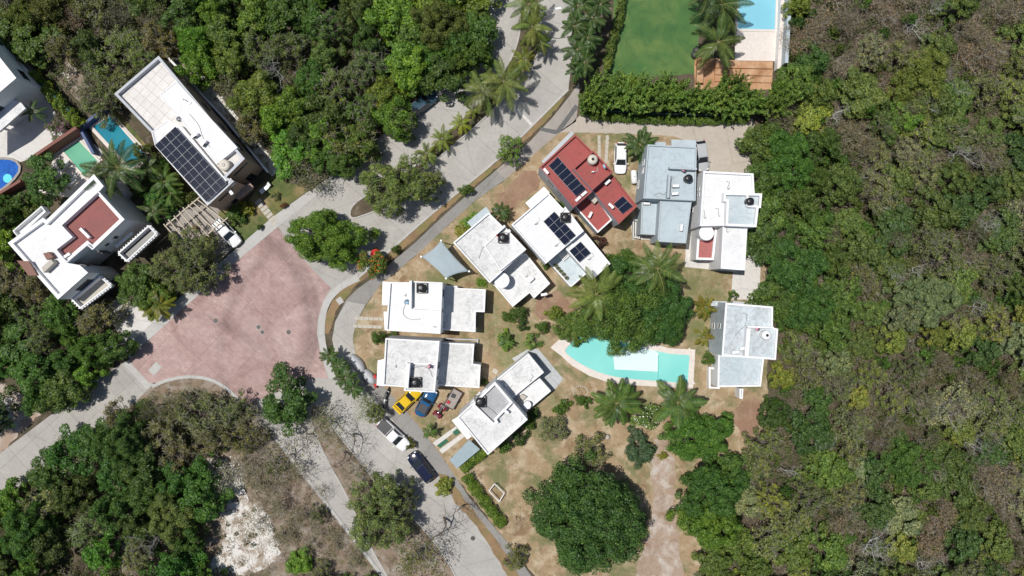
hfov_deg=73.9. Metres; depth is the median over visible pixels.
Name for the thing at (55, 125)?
flowering shrub
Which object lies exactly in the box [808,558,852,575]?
tree
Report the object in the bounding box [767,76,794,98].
bamboo clump
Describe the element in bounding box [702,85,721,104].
bamboo clump
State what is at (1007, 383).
bush
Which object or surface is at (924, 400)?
bare tree
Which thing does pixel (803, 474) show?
bush
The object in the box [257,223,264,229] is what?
shrub
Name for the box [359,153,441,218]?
tree
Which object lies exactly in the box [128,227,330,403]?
plaza
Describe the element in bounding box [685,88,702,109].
bamboo clump
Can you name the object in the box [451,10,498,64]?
tree
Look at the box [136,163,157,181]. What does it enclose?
shrub
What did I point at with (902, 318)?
tree
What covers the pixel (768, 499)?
tree
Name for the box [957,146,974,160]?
bare tree
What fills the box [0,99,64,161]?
courtyard paving
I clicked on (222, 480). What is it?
tree
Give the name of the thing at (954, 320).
bare tree
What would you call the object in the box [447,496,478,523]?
bare tree
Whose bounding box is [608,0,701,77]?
turf lawn
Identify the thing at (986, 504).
bush
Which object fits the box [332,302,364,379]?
concrete walkway section
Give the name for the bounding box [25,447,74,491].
tree
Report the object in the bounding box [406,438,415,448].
shrub
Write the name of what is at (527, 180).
red soil patch
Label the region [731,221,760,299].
side path
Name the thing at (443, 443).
turf mat
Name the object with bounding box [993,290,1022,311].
bush
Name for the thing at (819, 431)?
tree
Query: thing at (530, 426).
shrub
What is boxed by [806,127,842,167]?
tree
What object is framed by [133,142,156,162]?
shrub
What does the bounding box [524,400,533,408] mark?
water tank
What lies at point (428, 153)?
palm tree
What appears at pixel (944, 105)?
tree
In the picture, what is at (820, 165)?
bush
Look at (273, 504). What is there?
dry tree
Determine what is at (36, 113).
palm tree
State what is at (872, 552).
bare tree
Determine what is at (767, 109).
bamboo clump
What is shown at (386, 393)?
motorbike
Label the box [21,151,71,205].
tree
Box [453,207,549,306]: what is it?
house
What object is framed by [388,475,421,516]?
tree
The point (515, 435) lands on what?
shrub
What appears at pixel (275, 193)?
shrub
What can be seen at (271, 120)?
tree
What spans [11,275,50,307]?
tree
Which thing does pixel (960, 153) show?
bare tree
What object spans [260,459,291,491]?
dry tree
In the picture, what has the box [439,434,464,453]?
driveway strip
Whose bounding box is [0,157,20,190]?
pool
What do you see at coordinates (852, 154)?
bush
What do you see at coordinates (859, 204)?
bush
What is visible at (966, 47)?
dry tree
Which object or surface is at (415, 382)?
water tank
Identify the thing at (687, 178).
water tank
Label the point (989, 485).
bare tree
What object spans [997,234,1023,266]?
tree
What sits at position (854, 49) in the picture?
dry bush
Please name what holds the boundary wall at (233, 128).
on the rocky strip at (211, 95)
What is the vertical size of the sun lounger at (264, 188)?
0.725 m
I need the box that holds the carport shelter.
[450,438,479,467]
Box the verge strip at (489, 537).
[438,474,518,575]
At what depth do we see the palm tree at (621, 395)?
90.79 m
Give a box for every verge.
[100,378,379,575]
[325,96,564,333]
[439,473,508,575]
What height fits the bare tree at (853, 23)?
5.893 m
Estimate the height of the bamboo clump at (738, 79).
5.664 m
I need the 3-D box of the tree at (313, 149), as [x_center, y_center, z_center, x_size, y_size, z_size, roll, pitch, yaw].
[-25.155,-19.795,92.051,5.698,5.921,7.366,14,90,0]
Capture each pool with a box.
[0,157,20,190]
[54,135,102,183]
[89,112,150,173]
[550,331,694,387]
[735,0,777,60]
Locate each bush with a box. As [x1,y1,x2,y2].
[699,552,710,575]
[719,568,736,575]
[750,121,775,139]
[762,393,783,409]
[766,452,780,468]
[769,377,792,392]
[776,485,792,499]
[777,337,792,355]
[778,498,798,521]
[782,416,794,432]
[783,361,796,371]
[785,325,802,334]
[786,468,807,485]
[789,37,801,63]
[790,100,805,117]
[800,447,822,466]
[802,9,816,21]
[802,382,826,399]
[803,515,814,529]
[808,334,828,353]
[810,196,821,212]
[812,75,820,84]
[815,206,835,224]
[817,498,826,515]
[817,520,835,537]
[818,158,831,169]
[819,189,835,202]
[823,23,839,40]
[825,76,848,89]
[826,148,850,168]
[830,43,845,57]
[833,427,843,443]
[835,343,853,360]
[837,307,852,323]
[841,129,858,148]
[843,530,856,545]
[848,41,865,59]
[849,151,864,168]
[851,197,864,213]
[851,340,871,366]
[852,0,872,8]
[852,324,866,334]
[854,104,876,119]
[859,529,887,556]
[860,307,875,321]
[863,220,874,236]
[866,390,878,404]
[868,261,882,274]
[872,146,889,169]
[872,333,893,354]
[874,27,889,42]
[874,62,887,77]
[874,356,891,369]
[876,276,894,283]
[876,298,890,306]
[878,1,894,19]
[884,38,900,54]
[888,378,909,392]
[888,473,903,494]
[895,415,914,425]
[897,12,918,24]
[901,509,930,525]
[904,254,918,275]
[904,564,918,575]
[905,536,916,548]
[906,484,928,505]
[910,240,920,255]
[914,182,941,203]
[915,343,937,364]
[919,534,937,551]
[921,265,933,275]
[923,8,939,27]
[923,502,943,516]
[925,565,940,575]
[928,424,944,439]
[932,148,950,166]
[935,370,956,382]
[937,340,957,355]
[939,154,960,170]
[939,515,957,525]
[943,13,956,30]
[943,190,955,197]
[943,312,965,328]
[948,540,958,557]
[949,356,967,371]
[950,56,963,75]
[952,240,966,255]
[953,477,982,493]
[956,220,974,233]
[957,119,968,131]
[961,70,976,86]
[962,200,985,217]
[965,439,981,460]
[966,172,979,187]
[966,289,980,304]
[969,258,987,279]
[972,27,990,44]
[973,323,993,340]
[975,491,993,514]
[978,299,996,312]
[979,160,996,177]
[979,358,1000,378]
[982,243,1002,253]
[988,378,1011,392]
[989,514,1007,534]
[992,450,1009,466]
[992,558,1008,563]
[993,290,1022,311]
[997,63,1020,80]
[1003,269,1019,278]
[1003,448,1021,458]
[1004,26,1015,42]
[1008,2,1022,23]
[1011,400,1023,414]
[1013,248,1023,265]
[1015,543,1023,560]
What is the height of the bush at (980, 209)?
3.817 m
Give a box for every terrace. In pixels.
[39,155,101,197]
[694,58,772,89]
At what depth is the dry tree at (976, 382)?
91.60 m
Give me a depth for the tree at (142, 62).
91.50 m
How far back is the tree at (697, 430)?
89.72 m
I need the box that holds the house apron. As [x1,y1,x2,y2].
[630,215,743,271]
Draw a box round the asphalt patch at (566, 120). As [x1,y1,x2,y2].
[540,104,578,133]
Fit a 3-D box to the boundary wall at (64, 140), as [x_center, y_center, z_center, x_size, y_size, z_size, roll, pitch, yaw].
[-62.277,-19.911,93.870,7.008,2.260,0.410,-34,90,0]
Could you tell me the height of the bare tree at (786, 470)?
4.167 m
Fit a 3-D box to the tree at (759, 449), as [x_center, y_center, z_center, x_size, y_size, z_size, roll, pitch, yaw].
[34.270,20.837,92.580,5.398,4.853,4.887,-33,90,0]
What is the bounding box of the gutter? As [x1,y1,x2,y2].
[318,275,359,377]
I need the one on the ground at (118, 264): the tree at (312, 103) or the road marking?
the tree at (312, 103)
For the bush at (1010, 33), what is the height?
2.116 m
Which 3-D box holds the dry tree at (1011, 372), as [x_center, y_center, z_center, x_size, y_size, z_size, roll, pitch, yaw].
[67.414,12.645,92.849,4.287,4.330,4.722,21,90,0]
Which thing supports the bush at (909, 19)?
on the ground at (118, 264)
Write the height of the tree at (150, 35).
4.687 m
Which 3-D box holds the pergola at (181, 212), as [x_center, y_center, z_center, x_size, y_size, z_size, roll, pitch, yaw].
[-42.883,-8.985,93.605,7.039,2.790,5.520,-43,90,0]
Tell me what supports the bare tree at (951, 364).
on the ground at (118, 264)
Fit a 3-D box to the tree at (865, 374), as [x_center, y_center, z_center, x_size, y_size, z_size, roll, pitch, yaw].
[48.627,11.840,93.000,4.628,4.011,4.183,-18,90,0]
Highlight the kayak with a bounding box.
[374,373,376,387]
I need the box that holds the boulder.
[691,51,697,58]
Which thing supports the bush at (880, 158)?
on the ground at (118, 264)
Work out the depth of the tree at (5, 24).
91.73 m
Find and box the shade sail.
[420,240,470,278]
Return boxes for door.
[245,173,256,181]
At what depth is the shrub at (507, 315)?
93.88 m
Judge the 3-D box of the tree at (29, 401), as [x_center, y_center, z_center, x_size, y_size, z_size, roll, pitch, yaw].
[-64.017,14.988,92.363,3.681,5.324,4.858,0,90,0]
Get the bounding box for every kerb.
[151,375,383,575]
[310,405,455,575]
[349,163,425,218]
[358,89,568,277]
[428,6,541,162]
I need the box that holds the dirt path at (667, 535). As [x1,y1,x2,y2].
[636,435,683,575]
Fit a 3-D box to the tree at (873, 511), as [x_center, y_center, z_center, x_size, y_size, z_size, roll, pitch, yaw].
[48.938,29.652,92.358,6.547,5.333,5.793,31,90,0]
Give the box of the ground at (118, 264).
[0,0,1023,575]
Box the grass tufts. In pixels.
[353,133,765,575]
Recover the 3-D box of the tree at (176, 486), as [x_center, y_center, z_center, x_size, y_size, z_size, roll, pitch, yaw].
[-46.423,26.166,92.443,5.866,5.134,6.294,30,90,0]
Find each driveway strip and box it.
[433,426,456,445]
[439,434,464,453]
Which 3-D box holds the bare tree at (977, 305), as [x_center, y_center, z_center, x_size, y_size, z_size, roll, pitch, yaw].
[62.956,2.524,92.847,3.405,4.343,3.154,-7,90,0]
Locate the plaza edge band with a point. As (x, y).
(139, 377)
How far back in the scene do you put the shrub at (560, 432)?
92.97 m
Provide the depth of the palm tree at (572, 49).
89.49 m
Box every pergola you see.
[163,197,231,247]
[557,249,568,260]
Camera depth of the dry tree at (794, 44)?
91.65 m
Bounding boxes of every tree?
[0,0,19,13]
[0,0,39,35]
[0,7,34,54]
[0,205,23,238]
[0,225,24,272]
[0,257,27,299]
[0,287,17,333]
[0,319,61,364]
[0,323,14,353]
[0,358,26,378]
[0,384,19,434]
[0,476,42,515]
[0,489,12,528]
[0,493,63,562]
[0,546,20,575]
[7,349,57,396]
[11,21,72,68]
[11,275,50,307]
[11,549,58,575]
[12,300,56,329]
[16,483,82,521]
[20,100,47,122]
[20,383,54,416]
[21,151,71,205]
[24,323,58,356]
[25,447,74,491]
[28,0,70,35]
[31,523,77,567]
[33,363,94,413]
[39,292,87,328]
[44,33,92,72]
[44,423,99,477]
[45,177,70,196]
[48,475,96,518]
[49,346,87,370]
[51,320,87,347]
[54,434,91,476]
[56,565,75,575]
[57,0,86,30]
[58,0,106,17]
[65,505,116,552]
[66,29,114,67]
[69,334,111,368]
[71,0,127,39]
[72,358,113,387]
[74,295,130,337]
[75,416,116,466]
[77,76,120,128]
[79,47,131,81]
[79,139,146,198]
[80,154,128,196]
[81,528,122,575]
[87,482,135,532]
[91,399,160,471]
[92,329,139,363]
[95,458,127,496]
[101,24,157,66]
[102,0,138,28]
[103,395,136,431]
[106,66,136,98]
[114,260,160,307]
[115,511,152,545]
[118,440,166,492]
[120,537,152,571]
[123,532,161,558]
[124,0,166,19]
[125,474,170,515]
[126,37,156,73]
[127,545,161,575]
[132,153,163,182]
[135,0,174,29]
[135,393,164,424]
[136,406,184,458]
[137,198,168,223]
[138,287,176,321]
[139,277,176,309]
[140,20,178,61]
[147,490,199,549]
[148,163,182,196]
[148,221,229,294]
[153,459,192,499]
[154,551,208,575]
[155,0,208,39]
[155,428,204,475]
[160,181,186,206]
[162,389,196,425]
[170,389,246,438]
[171,248,234,295]
[171,522,210,557]
[173,43,224,91]
[174,25,212,53]
[177,476,234,523]
[183,450,221,492]
[193,419,231,453]
[194,0,238,15]
[195,0,229,25]
[198,558,227,575]
[204,12,255,62]
[206,59,241,104]
[206,461,239,495]
[210,41,250,87]
[216,388,259,426]
[218,450,258,493]
[219,421,271,454]
[224,68,279,122]
[230,400,271,449]
[233,0,280,38]
[234,107,264,150]
[238,463,273,497]
[239,429,262,453]
[239,501,279,538]
[240,432,274,464]
[244,27,275,79]
[252,0,307,44]
[257,429,311,490]
[258,102,301,141]
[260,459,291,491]
[261,55,288,90]
[261,361,318,437]
[262,456,286,477]
[264,490,289,519]
[266,30,317,69]
[267,522,295,548]
[270,127,313,180]
[274,85,321,132]
[281,508,308,531]
[282,149,329,195]
[283,208,381,271]
[284,546,312,574]
[285,111,323,154]
[287,460,313,487]
[290,0,329,42]
[291,416,316,451]
[294,56,332,98]
[297,526,327,556]
[302,398,336,441]
[303,93,348,137]
[304,67,355,117]
[305,119,351,166]
[305,399,348,451]
[307,8,351,46]
[308,482,329,505]
[310,38,348,72]
[310,503,328,526]
[310,557,338,575]
[311,146,349,176]
[315,0,342,8]
[317,444,354,478]
[319,345,339,365]
[322,117,383,165]
[322,527,344,553]
[327,147,361,178]
[330,357,348,374]
[331,423,365,466]
[333,365,358,387]
[337,0,372,37]
[337,57,369,101]
[341,377,362,399]
[341,456,371,483]
[344,92,386,131]
[344,124,381,162]
[344,469,414,554]
[344,543,363,563]
[347,477,372,501]
[350,389,382,424]
[352,17,382,62]
[353,38,387,85]
[356,247,387,279]
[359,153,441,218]
[362,0,419,46]
[364,74,407,108]
[366,403,385,423]
[370,95,418,143]
[376,34,421,87]
[387,46,428,103]
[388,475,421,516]
[390,531,449,575]
[391,103,416,139]
[391,245,399,254]
[393,18,425,46]
[398,525,433,556]
[408,0,435,23]
[408,0,470,58]
[414,142,436,166]
[415,169,446,202]
[416,38,452,74]
[418,53,467,103]
[418,504,461,555]
[422,423,437,438]
[430,123,454,151]
[441,0,459,14]
[441,30,483,70]
[444,42,478,77]
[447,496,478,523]
[449,111,471,134]
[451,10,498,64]
[456,0,501,19]
[457,185,474,195]
[460,41,495,84]
[462,68,502,117]
[465,103,480,119]
[479,57,528,111]
[491,202,510,221]
[496,134,523,167]
[497,333,514,349]
[503,0,548,26]
[511,2,551,45]
[511,44,535,71]
[521,435,648,575]
[529,31,551,55]
[560,10,588,39]
[561,0,593,21]
[561,36,591,61]
[564,272,670,356]
[565,62,585,82]
[565,264,624,319]
[570,47,595,76]
[572,25,602,53]
[577,2,606,33]
[586,0,612,17]
[590,378,642,427]
[603,256,660,301]
[612,248,634,272]
[622,125,658,162]
[627,240,685,296]
[628,403,664,430]
[631,273,694,345]
[653,310,684,346]
[653,375,707,428]
[657,410,734,461]
[664,490,743,550]
[674,451,750,521]
[687,0,725,19]
[689,0,754,33]
[690,542,733,575]
[693,13,745,69]
[693,295,716,320]
[693,326,714,346]
[707,451,756,490]
[720,517,754,566]
[732,445,770,486]
[732,547,772,575]
[734,122,781,164]
[734,486,761,517]
[741,425,783,458]
[741,512,786,560]
[744,160,785,205]
[745,280,798,321]
[746,219,798,264]
[747,194,790,243]
[755,238,830,300]
[756,400,790,429]
[756,481,793,519]
[757,129,814,193]
[760,572,776,575]
[764,495,812,542]
[766,359,795,389]
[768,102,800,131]
[769,525,815,572]
[773,297,825,334]
[776,63,813,100]
[776,283,836,332]
[777,21,816,56]
[777,329,815,365]
[778,186,816,225]
[778,465,803,478]
[781,0,811,20]
[781,474,833,518]
[784,408,836,455]
[788,565,815,575]
[789,100,833,136]
[790,38,828,79]
[790,212,833,250]
[792,358,829,390]
[796,165,833,194]
[801,4,841,45]
[802,389,832,415]
[803,75,838,113]
[803,446,856,492]
[805,523,848,572]
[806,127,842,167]
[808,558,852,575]
[812,273,863,318]
[812,312,852,355]
[815,242,851,281]
[817,162,864,206]
[817,338,853,376]
[819,371,849,397]
[821,224,842,245]
[822,369,861,400]
[825,0,852,14]
[825,515,848,539]
[826,106,848,125]
[827,402,874,451]
[828,476,867,511]
[829,431,867,472]
[830,10,861,37]
[831,50,861,84]
[831,208,863,248]
[833,0,867,32]
[834,554,879,575]
[835,118,867,155]
[835,258,881,301]
[836,64,889,118]
[836,114,878,154]
[838,494,868,526]
[840,229,885,269]
[841,331,875,367]
[844,385,872,410]
[845,405,872,431]
[846,146,877,169]
[846,359,889,391]
[847,481,896,530]
[848,459,875,481]
[853,32,888,71]
[853,300,890,326]
[854,169,904,217]
[854,263,885,296]
[858,446,890,494]
[858,541,888,571]
[859,0,891,14]
[860,136,890,174]
[861,135,881,157]
[861,182,881,200]
[862,525,893,557]
[864,250,906,290]
[865,215,918,266]
[866,430,941,487]
[867,104,903,149]
[867,437,895,453]
[868,324,906,355]
[868,554,908,575]
[869,3,904,33]
[870,100,924,135]
[872,189,913,230]
[874,382,913,415]
[874,493,923,536]
[875,37,924,73]
[875,110,897,138]
[876,66,896,93]
[876,271,962,331]
[877,48,950,109]
[877,412,907,443]
[879,289,924,334]
[881,157,913,196]
[882,264,908,284]
[882,371,912,406]
[883,526,920,563]
[884,76,952,125]
[885,0,925,8]
[885,351,931,383]
[886,225,910,250]
[893,102,918,121]
[893,136,923,166]
[894,110,934,149]
[897,148,942,191]
[897,383,945,425]
[900,221,940,260]
[902,19,929,40]
[905,262,936,275]
[906,184,960,236]
[906,326,946,346]
[907,476,942,500]
[909,568,935,575]
[912,436,976,482]
[913,388,940,412]
[914,449,947,486]
[915,426,942,453]
[915,554,948,575]
[916,113,969,153]
[916,522,947,563]
[917,230,969,279]
[918,27,957,62]
[921,381,984,428]
[923,1,947,14]
[924,348,953,381]
[924,563,951,575]
[927,497,959,533]
[931,0,979,25]
[932,161,975,193]
[932,397,970,431]
[934,415,976,447]
[935,259,980,304]
[936,354,959,377]
[936,469,979,508]
[938,190,990,228]
[941,312,976,350]
[942,59,961,82]
[942,307,977,339]
[943,76,979,123]
[943,514,984,565]
[944,119,981,152]
[945,399,966,422]
[947,38,991,81]
[947,140,980,165]
[948,11,982,40]
[949,335,1001,370]
[949,556,985,575]
[951,78,970,97]
[951,501,988,532]
[952,360,994,396]
[956,404,1009,440]
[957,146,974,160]
[958,217,995,245]
[958,442,992,473]
[961,245,991,274]
[962,70,1006,112]
[962,376,1011,420]
[964,116,1004,153]
[964,432,1004,467]
[964,436,1007,463]
[964,463,1002,499]
[965,175,1003,205]
[966,296,989,316]
[968,432,995,457]
[968,556,1009,575]
[969,139,1005,174]
[971,129,1011,164]
[971,253,1019,291]
[973,144,1012,182]
[974,209,1000,237]
[974,303,1013,346]
[974,462,1015,512]
[975,206,1020,253]
[976,36,1015,70]
[976,523,1014,562]
[977,431,1007,452]
[981,37,1011,72]
[985,386,1023,427]
[987,466,1019,501]
[989,101,1023,135]
[990,0,1023,26]
[990,15,1023,60]
[990,561,1021,575]
[991,321,1023,359]
[993,452,1023,492]
[994,131,1023,179]
[994,163,1023,203]
[995,74,1023,113]
[995,274,1023,306]
[995,364,1023,399]
[996,459,1023,495]
[996,491,1023,521]
[997,48,1023,83]
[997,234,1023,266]
[1000,378,1023,402]
[1001,421,1023,457]
[1003,0,1023,23]
[1004,197,1023,240]
[1006,302,1023,330]
[1007,354,1023,385]
[1008,444,1023,473]
[1008,487,1023,525]
[1009,395,1023,440]
[1009,568,1023,575]
[1014,541,1023,566]
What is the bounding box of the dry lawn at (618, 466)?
[353,132,768,575]
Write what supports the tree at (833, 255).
on the ground at (118, 264)
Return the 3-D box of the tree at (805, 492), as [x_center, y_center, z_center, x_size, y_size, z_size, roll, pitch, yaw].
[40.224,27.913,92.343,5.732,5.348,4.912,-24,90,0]
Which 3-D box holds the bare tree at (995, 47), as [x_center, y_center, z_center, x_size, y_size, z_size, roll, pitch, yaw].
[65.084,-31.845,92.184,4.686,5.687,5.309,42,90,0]
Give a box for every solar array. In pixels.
[155,127,225,201]
[543,212,575,244]
[549,157,585,195]
[570,242,589,261]
[614,196,631,213]
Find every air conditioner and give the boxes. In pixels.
[84,232,91,238]
[191,132,198,138]
[200,140,207,146]
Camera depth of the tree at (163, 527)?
90.19 m
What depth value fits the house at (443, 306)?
89.15 m
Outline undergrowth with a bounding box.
[0,0,1023,575]
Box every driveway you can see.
[106,296,154,341]
[560,114,760,172]
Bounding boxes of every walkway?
[337,171,530,575]
[496,83,578,178]
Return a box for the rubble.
[0,65,280,574]
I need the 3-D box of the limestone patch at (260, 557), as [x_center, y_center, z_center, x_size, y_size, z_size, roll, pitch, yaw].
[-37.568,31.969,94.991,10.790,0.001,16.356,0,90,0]
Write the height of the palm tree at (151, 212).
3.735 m
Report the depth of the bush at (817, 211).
92.56 m
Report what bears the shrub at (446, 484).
on the verge at (464, 511)
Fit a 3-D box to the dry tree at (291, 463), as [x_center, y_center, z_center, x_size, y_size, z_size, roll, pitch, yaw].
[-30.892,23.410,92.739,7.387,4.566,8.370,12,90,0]
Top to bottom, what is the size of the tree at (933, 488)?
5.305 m
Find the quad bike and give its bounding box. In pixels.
[432,403,446,418]
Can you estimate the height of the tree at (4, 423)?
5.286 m
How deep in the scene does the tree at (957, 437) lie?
91.75 m
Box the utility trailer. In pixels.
[444,388,461,411]
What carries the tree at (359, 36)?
on the ground at (118, 264)
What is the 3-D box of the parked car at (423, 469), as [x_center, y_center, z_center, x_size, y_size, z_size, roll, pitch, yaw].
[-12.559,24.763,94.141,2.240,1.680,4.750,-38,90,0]
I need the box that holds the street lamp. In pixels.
[539,7,560,22]
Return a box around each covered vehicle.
[349,354,365,372]
[362,369,373,383]
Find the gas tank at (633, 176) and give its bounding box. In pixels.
[631,170,636,183]
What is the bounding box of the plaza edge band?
[124,361,152,388]
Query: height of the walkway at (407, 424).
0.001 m
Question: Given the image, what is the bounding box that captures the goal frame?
[489,484,504,501]
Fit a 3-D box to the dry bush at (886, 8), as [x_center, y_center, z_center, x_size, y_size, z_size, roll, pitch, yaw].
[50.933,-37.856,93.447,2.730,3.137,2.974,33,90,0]
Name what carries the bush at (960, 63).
on the ground at (118, 264)
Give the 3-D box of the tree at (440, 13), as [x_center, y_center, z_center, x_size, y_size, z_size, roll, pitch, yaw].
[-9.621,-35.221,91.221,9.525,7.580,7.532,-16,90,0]
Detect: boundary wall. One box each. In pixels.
[0,179,26,196]
[22,64,36,74]
[31,73,83,119]
[33,126,80,157]
[78,102,122,155]
[166,55,271,173]
[599,110,750,117]
[730,301,761,304]
[774,0,783,71]
[781,0,791,66]
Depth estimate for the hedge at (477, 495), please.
93.68 m
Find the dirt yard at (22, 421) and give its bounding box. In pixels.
[0,383,40,453]
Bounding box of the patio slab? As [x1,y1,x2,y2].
[512,349,562,390]
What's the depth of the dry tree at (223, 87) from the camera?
91.65 m
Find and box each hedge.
[28,70,86,127]
[459,449,491,473]
[461,472,506,529]
[579,111,749,125]
[602,0,626,70]
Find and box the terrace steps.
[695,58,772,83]
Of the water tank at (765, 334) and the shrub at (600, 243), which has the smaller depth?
the water tank at (765, 334)
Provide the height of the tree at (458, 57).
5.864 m
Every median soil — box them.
[311,406,453,575]
[351,163,425,216]
[426,1,539,161]
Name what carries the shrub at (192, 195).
on the ground at (118, 264)
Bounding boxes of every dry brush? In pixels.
[0,0,1023,575]
[770,0,1023,575]
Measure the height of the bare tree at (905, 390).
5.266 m
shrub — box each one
[0,194,16,209]
[6,192,33,211]
[7,211,25,225]
[17,204,40,219]
[30,195,49,207]
[44,113,74,140]
[129,179,151,197]
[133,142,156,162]
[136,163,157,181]
[142,189,166,207]
[149,174,162,188]
[153,157,168,170]
[155,201,177,221]
[162,174,183,189]
[170,192,192,209]
[183,190,197,205]
[225,204,246,225]
[237,201,254,214]
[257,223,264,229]
[270,191,279,200]
[371,331,386,343]
[387,331,396,335]
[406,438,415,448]
[434,477,446,488]
[435,477,453,496]
[454,222,468,237]
[459,211,478,229]
[476,278,486,286]
[480,378,487,385]
[495,439,511,453]
[497,328,513,351]
[501,311,514,322]
[501,544,528,570]
[509,306,527,322]
[511,427,530,446]
[517,320,530,330]
[522,419,535,429]
[523,333,544,350]
[528,407,538,419]
[535,321,548,334]
[537,414,568,440]
[540,262,549,269]
[543,305,563,320]
[551,311,579,339]
[551,399,572,414]
[566,325,587,347]
[573,395,585,405]
[574,432,609,470]
[582,396,592,409]
[592,236,606,248]
[604,253,613,260]
[624,425,656,470]
[657,451,667,459]
[695,304,711,317]
[701,350,715,365]
[727,289,738,300]
[788,16,807,39]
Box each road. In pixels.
[0,361,152,489]
[247,0,573,575]
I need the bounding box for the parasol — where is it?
[370,249,380,257]
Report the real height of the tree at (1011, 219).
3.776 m
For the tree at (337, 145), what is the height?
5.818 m
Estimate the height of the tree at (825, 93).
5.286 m
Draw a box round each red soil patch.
[498,170,539,209]
[534,290,577,322]
[730,397,760,437]
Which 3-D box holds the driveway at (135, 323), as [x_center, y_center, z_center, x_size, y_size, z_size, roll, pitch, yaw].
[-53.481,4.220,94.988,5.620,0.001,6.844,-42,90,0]
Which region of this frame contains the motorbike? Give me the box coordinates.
[383,387,389,399]
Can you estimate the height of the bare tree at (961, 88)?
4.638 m
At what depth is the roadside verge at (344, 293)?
94.98 m
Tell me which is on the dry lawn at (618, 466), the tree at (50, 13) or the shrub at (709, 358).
the shrub at (709, 358)
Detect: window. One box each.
[17,69,29,80]
[75,279,94,290]
[234,162,247,175]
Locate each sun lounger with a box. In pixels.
[59,159,68,171]
[68,174,77,186]
[259,182,270,193]
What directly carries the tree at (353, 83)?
on the ground at (118, 264)
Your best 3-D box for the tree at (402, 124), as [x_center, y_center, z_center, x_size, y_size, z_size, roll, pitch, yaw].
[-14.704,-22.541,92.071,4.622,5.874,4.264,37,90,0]
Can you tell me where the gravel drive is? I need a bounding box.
[163,198,231,267]
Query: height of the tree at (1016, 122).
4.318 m
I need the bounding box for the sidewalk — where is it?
[125,191,316,357]
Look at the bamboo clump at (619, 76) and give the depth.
91.08 m
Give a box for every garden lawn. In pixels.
[113,110,158,173]
[218,176,308,250]
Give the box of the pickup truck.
[375,418,409,450]
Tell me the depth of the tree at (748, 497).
91.84 m
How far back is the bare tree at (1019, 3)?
91.05 m
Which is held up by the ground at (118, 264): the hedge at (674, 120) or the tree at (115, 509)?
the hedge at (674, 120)
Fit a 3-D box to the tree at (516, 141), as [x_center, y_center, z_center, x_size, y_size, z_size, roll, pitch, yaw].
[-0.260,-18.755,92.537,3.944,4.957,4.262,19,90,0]
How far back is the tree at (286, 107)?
90.33 m
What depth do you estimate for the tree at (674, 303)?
88.82 m
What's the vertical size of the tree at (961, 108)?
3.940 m
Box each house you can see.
[0,37,49,134]
[8,174,160,308]
[115,56,263,210]
[377,335,481,391]
[382,281,486,333]
[452,351,550,454]
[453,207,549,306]
[511,187,609,286]
[538,131,636,233]
[632,139,696,245]
[688,171,761,270]
[707,301,777,398]
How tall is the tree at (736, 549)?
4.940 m
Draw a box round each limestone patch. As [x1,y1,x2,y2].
[0,397,18,430]
[207,459,280,575]
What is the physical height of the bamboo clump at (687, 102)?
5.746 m
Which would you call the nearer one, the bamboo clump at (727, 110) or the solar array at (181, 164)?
the solar array at (181, 164)
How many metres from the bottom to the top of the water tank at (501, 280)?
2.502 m
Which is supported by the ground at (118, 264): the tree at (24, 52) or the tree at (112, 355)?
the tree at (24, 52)
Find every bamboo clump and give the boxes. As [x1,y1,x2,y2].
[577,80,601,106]
[578,96,592,116]
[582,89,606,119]
[588,67,608,89]
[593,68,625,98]
[594,89,611,112]
[594,90,617,115]
[607,63,633,88]
[607,81,622,108]
[607,82,632,110]
[613,79,641,110]
[617,85,639,110]
[622,69,642,90]
[626,84,646,112]
[629,95,653,115]
[636,68,655,91]
[636,88,655,109]
[638,95,663,113]
[646,77,664,96]
[651,84,665,103]
[653,86,681,111]
[656,70,678,91]
[662,80,682,106]
[667,90,686,117]
[668,78,688,90]
[669,77,697,110]
[675,94,692,110]
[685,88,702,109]
[688,94,706,119]
[690,93,718,116]
[694,80,717,103]
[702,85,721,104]
[704,83,731,113]
[712,77,740,109]
[716,71,735,91]
[716,92,742,120]
[729,68,753,90]
[729,82,746,101]
[731,91,747,120]
[732,78,759,99]
[734,93,757,119]
[746,88,768,109]
[746,93,773,114]
[754,93,780,120]
[758,93,782,105]
[766,85,794,107]
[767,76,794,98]
[769,90,794,118]
[775,70,802,94]
[784,84,805,103]
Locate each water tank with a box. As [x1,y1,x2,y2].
[218,159,234,171]
[410,377,423,387]
[416,283,429,292]
[474,395,485,407]
[494,273,515,287]
[498,232,507,242]
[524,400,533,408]
[560,212,572,222]
[587,154,598,165]
[683,174,692,182]
[695,227,713,240]
[744,197,754,204]
[759,330,772,339]
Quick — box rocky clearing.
[43,55,87,101]
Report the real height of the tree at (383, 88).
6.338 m
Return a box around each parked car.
[211,217,241,247]
[392,391,421,414]
[407,90,437,116]
[407,450,435,483]
[415,390,437,417]
[613,142,627,173]
[696,140,710,171]
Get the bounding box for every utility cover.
[148,362,161,374]
[336,297,343,303]
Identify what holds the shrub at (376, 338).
on the ground at (118, 264)
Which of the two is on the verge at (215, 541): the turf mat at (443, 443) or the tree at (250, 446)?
the tree at (250, 446)
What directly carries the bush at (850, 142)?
on the ground at (118, 264)
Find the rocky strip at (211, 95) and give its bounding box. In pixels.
[167,57,279,175]
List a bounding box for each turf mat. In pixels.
[437,439,448,447]
[453,429,460,435]
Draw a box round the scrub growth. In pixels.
[60,62,445,575]
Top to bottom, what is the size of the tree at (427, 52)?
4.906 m
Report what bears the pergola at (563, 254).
on the house at (539, 239)
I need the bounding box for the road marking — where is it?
[516,108,532,125]

